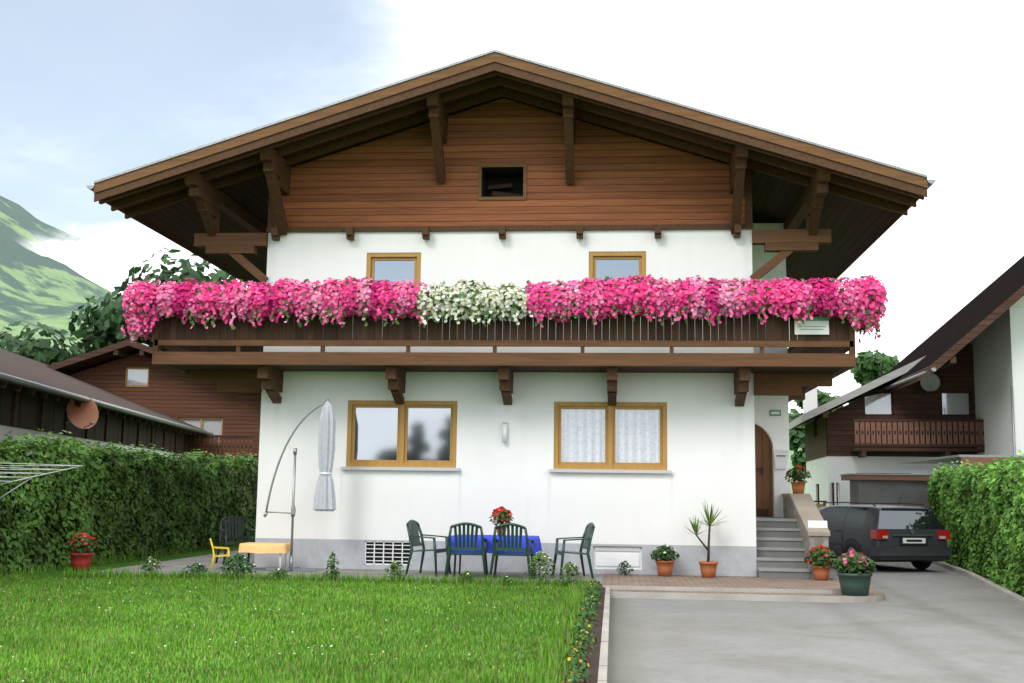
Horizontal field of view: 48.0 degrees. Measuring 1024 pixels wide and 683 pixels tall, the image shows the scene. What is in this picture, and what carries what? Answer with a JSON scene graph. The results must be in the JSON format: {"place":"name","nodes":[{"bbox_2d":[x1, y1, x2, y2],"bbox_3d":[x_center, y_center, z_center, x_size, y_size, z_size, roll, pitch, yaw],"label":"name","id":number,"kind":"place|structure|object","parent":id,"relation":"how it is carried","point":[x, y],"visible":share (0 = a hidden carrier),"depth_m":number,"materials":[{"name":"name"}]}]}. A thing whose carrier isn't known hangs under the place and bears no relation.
{"place":"outdoors","nodes":[
{"label":"outdoors","id":0,"kind":"place"},
{"bbox_2d":[0,463,82,497],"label":"rotary dryer","id":1,"kind":"object","parent":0,"point":[42,474],"visible":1,"depth_m":17.57,"materials":[{"name":"metal"}]},
{"bbox_2d":[65,532,98,571],"bbox_3d":[-8.082,3.938,21.558,0.616,0.718,0.619,0,-8,5],"label":"potted plant","id":2,"kind":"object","parent":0,"point":[80,557],"depth_m":21.43,"materials":[{"name":"green plant"}]},
{"bbox_2d":[0,349,212,458],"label":"barn","id":3,"kind":"structure","parent":0,"point":[34,395],"depth_m":32.20,"materials":[{"name":"wood"}]},
{"bbox_2d":[62,395,98,428],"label":"satellite dish","id":4,"kind":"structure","parent":3,"relation":"attached to","point":[84,415],"depth_m":29.12,"materials":[{"name":"metal"}]},
{"bbox_2d":[36,226,247,294],"bbox_3d":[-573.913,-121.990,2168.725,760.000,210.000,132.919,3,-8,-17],"label":"cloud","id":5,"kind":"structure","parent":0,"point":[108,265],"depth_m":2137.97,"materials":[{"name":"white"}]},
{"bbox_2d":[210,538,230,570],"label":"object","id":6,"kind":"object","parent":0,"point":[214,555],"visible":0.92,"depth_m":21.71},
{"bbox_2d":[0,539,596,682],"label":"lawn","id":7,"kind":"structure","parent":0,"point":[550,666],"depth_m":13.02,"materials":[{"name":"green plant"}]},
{"bbox_2d":[0,428,258,575],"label":"hedge","id":8,"kind":"object","parent":7,"relation":"on","point":[113,500],"visible":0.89,"depth_m":24.78,"materials":[{"name":"green plant"}]},
{"bbox_2d":[138,551,633,682],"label":"border plants","id":9,"kind":"object","parent":7,"relation":"on","point":[577,652],"visible":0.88,"depth_m":19.34,"materials":[{"name":"green plant"}]},
{"bbox_2d":[75,550,603,585],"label":"terrace","id":10,"kind":"structure","parent":0,"point":[181,564],"depth_m":21.87,"materials":[{"name":"grey stone"}]},
{"bbox_2d":[215,516,255,562],"bbox_3d":[-5.687,4.107,23.804,0.753,0.976,0.678,5,-9,-30],"label":"dark chair","id":11,"kind":"object","parent":10,"relation":"on","point":[226,537],"visible":0.87,"depth_m":23.99,"materials":[{"name":"plastic"}]},
{"bbox_2d":[238,542,290,570],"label":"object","id":12,"kind":"object","parent":10,"relation":"on","point":[257,547],"visible":0.85,"depth_m":21.75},
{"bbox_2d":[263,399,335,571],"bbox_3d":[-4.010,2.729,22.003,1.161,3.270,0.952,-6,-10,43],"label":"cantilever parasol","id":13,"kind":"object","parent":10,"relation":"on","point":[324,498],"visible":0.98,"depth_m":21.94,"materials":[{"name":"fabric"}]},
{"bbox_2d":[405,520,450,575],"bbox_3d":[-1.574,3.826,21.375,0.698,1.004,0.775,-2,-8,17],"label":"chair","id":14,"kind":"object","parent":10,"relation":"on","point":[413,527],"visible":0.94,"depth_m":21.36,"materials":[{"name":"green plastic"}]},
{"bbox_2d":[444,522,488,577],"bbox_3d":[-0.806,3.710,20.426,0.775,1.004,0.698,1,-8,1],"label":"chair","id":15,"kind":"object","parent":10,"relation":"on","point":[455,551],"visible":0.96,"depth_m":20.20,"materials":[{"name":"green plastic"}]},
{"bbox_2d":[451,534,541,577],"bbox_3d":[-0.306,3.944,21.135,1.689,0.735,0.978,0,-8,5],"label":"blue table","id":16,"kind":"object","parent":10,"relation":"on","point":[537,546],"visible":0.5,"depth_m":20.75,"materials":[{"name":"fabric tablecloth"},{"name":"plastic"}]},
{"bbox_2d":[489,506,514,535],"bbox_3d":[-0.188,3.310,21.251,0.481,0.544,0.456,0,-8,5],"label":"table geranium","id":17,"kind":"object","parent":16,"relation":"on","point":[503,512],"visible":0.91,"depth_m":21.20,"materials":[{"name":"red plant"}]},
{"bbox_2d":[489,523,535,578],"bbox_3d":[0.007,3.716,20.384,0.775,1.004,0.698,0,-8,8],"label":"chair","id":18,"kind":"object","parent":10,"relation":"on","point":[507,550],"visible":0.94,"depth_m":20.17,"materials":[{"name":"green plastic"}]},
{"bbox_2d":[552,522,594,578],"bbox_3d":[1.149,3.837,21.185,0.698,1.004,0.775,2,-8,-9],"label":"chair","id":19,"kind":"object","parent":10,"relation":"on","point":[587,536],"visible":0.98,"depth_m":21.16,"materials":[{"name":"green plastic"}]},
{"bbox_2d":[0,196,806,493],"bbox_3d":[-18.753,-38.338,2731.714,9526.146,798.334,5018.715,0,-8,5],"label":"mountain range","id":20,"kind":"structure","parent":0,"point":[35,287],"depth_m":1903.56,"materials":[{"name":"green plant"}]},
{"bbox_2d":[0,0,1023,413],"label":"sky","id":21,"kind":"structure","parent":0,"point":[91,91],"materials":[{"name":"white"}]},
{"bbox_2d":[752,223,789,516],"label":"side wall","id":22,"kind":"structure","parent":0,"point":[772,458],"depth_m":25.24,"materials":[{"name":"white paint"}]},
{"bbox_2d":[607,558,1023,682],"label":"driveway","id":23,"kind":"structure","parent":0,"point":[939,622],"depth_m":14.00,"materials":[{"name":"concrete"}]},
{"bbox_2d":[558,587,609,682],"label":"curb","id":24,"kind":"structure","parent":23,"relation":"on","point":[597,660],"depth_m":11.86,"materials":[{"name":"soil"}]},
{"bbox_2d":[603,574,884,602],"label":"paved walkway","id":25,"kind":"structure","parent":23,"relation":"on","point":[695,587],"depth_m":19.17,"materials":[{"name":"stone"}]},
{"bbox_2d":[650,543,679,576],"bbox_3d":[2.887,4.125,21.741,0.582,0.620,0.561,0,-8,5],"label":"potted plant","id":26,"kind":"object","parent":25,"relation":"on","point":[665,562],"visible":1,"depth_m":21.61,"materials":[{"name":"green plant"}]},
{"bbox_2d":[686,501,725,577],"bbox_3d":[3.708,3.687,21.573,0.964,1.466,0.877,-5,-9,37],"label":"potted yucca","id":27,"kind":"object","parent":25,"relation":"on","point":[708,567],"visible":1,"depth_m":21.51,"materials":[{"name":"green plant"}]},
{"bbox_2d":[804,545,836,580],"bbox_3d":[5.706,4.076,21.229,0.591,0.658,0.575,4,-8,-21],"label":"geranium","id":28,"kind":"object","parent":25,"relation":"on","point":[819,555],"visible":0.99,"depth_m":21.10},
{"bbox_2d":[832,550,876,595],"bbox_3d":[5.605,3.785,18.860,0.710,0.733,0.674,0,-8,5],"label":"green planter","id":29,"kind":"object","parent":25,"relation":"on","point":[854,580],"visible":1,"depth_m":18.67,"materials":[{"name":"green plastic"}]},
{"bbox_2d":[756,493,829,578],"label":"entrance steps","id":30,"kind":"structure","parent":23,"relation":"on","point":[792,537],"depth_m":22.23,"materials":[{"name":"concrete"}]},
{"bbox_2d":[784,465,811,493],"bbox_3d":[5.982,2.870,24.018,0.572,0.608,0.529,0,-8,5],"label":"potted plant","id":31,"kind":"object","parent":30,"relation":"on","point":[797,475],"visible":1,"depth_m":23.90,"materials":[{"name":"green plant"}]},
{"bbox_2d":[814,501,826,508],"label":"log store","id":32,"kind":"structure","parent":23,"relation":"on","point":[819,506],"depth_m":29.33,"materials":[{"name":"brown wood"}]},
{"bbox_2d":[818,491,950,569],"bbox_3d":[8.046,4.317,26.586,2.153,1.731,4.430,3,-8,-14],"label":"estate car","id":33,"kind":"object","parent":23,"relation":"on","point":[917,537],"visible":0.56,"depth_m":24.70,"materials":[{"name":"paint"}]},
{"bbox_2d":[840,455,1023,507],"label":"garage","id":34,"kind":"structure","parent":0,"point":[875,488],"depth_m":30.57,"materials":[{"name":"concrete"}]},
{"label":"ground","id":35,"kind":"structure","parent":0,"visible":0},
{"bbox_2d":[0,300,124,364],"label":"tree","id":36,"kind":"object","parent":35,"relation":"on","point":[33,348],"visible":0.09,"depth_m":59.67,"materials":[{"name":"green plant"}]},
{"bbox_2d":[46,339,260,467],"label":"chalet","id":37,"kind":"object","parent":35,"relation":"on","point":[129,370],"visible":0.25,"depth_m":46.51,"materials":[{"name":"wood"}]},
{"bbox_2d":[68,247,255,351],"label":"walnut tree","id":38,"kind":"object","parent":35,"relation":"on","point":[112,320],"visible":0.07,"depth_m":58.74,"materials":[{"name":"green plant"}]},
{"bbox_2d":[254,229,756,576],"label":"house walls","id":39,"kind":"structure","parent":35,"relation":"on","point":[710,442],"depth_m":22.69,"materials":[{"name":"white paint"}]},
{"bbox_2d":[148,300,859,405],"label":"balcony","id":40,"kind":"structure","parent":39,"relation":"attached to","point":[224,357],"depth_m":21.76,"materials":[{"name":"brown wood"}]},
{"bbox_2d":[121,274,888,344],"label":"balcony flowers","id":41,"kind":"object","parent":40,"relation":"attached to","point":[606,297],"visible":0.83,"depth_m":21.35,"materials":[{"name":"pink plant"}]},
{"bbox_2d":[341,251,671,569],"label":"house windows","id":42,"kind":"structure","parent":39,"relation":"in","point":[602,437],"depth_m":22.75,"materials":[{"name":"glass"}]},
{"bbox_2d":[266,98,752,240],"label":"wooden gable wall","id":43,"kind":"structure","parent":39,"relation":"on","point":[504,159],"depth_m":23.35,"materials":[{"name":"brown wood"}]},
{"bbox_2d":[86,49,935,294],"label":"house roof","id":44,"kind":"structure","parent":39,"relation":"on","point":[868,203],"depth_m":22.56,"materials":[{"name":"brown wood"}]},
{"bbox_2d":[789,389,842,468],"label":"tree","id":45,"kind":"object","parent":35,"relation":"on","point":[796,438],"visible":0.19,"depth_m":78.08,"materials":[{"name":"green plant"}]},
{"bbox_2d":[850,349,891,386],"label":"birch tree","id":46,"kind":"object","parent":35,"relation":"on","point":[870,365],"visible":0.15,"depth_m":65.16,"materials":[{"name":"green plant"}]},
{"bbox_2d":[789,334,984,505],"bbox_3d":[19.460,2.802,40.559,18.800,9.016,8.900,0,-8,8],"label":"chalet","id":47,"kind":"object","parent":35,"relation":"on","point":[882,431],"visible":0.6,"depth_m":38.42,"materials":[{"name":"wood"}]},
{"bbox_2d":[920,374,939,392],"bbox_3d":[13.790,1.353,38.064,0.544,0.626,0.863,3,-8,-19],"label":"satellite dish","id":48,"kind":"object","parent":47,"relation":"attached to","point":[931,383],"visible":0.96,"depth_m":38.03,"materials":[{"name":"metal"}]},
{"bbox_2d":[883,355,898,371],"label":"birch tree","id":49,"kind":"object","parent":35,"relation":"on","point":[893,362],"visible":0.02,"depth_m":67.06,"materials":[{"name":"green plant"}]},
{"bbox_2d":[872,256,1023,454],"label":"house","id":50,"kind":"structure","parent":35,"relation":"on","point":[992,314],"depth_m":35.62,"materials":[{"name":"white"}]},
{"bbox_2d":[848,367,1015,454],"bbox_3d":[13.862,4.138,38.367,2.705,5.260,11.950,0,-8,5],"label":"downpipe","id":51,"kind":"object","parent":50,"relation":"attached to","point":[933,370],"visible":0.6,"depth_m":34.05,"materials":[{"name":"metal"}]},
{"bbox_2d":[927,449,1023,596],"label":"hedge","id":52,"kind":"object","parent":35,"relation":"on","point":[977,511],"visible":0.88,"depth_m":22.64,"materials":[{"name":"green plant"}]}
]}

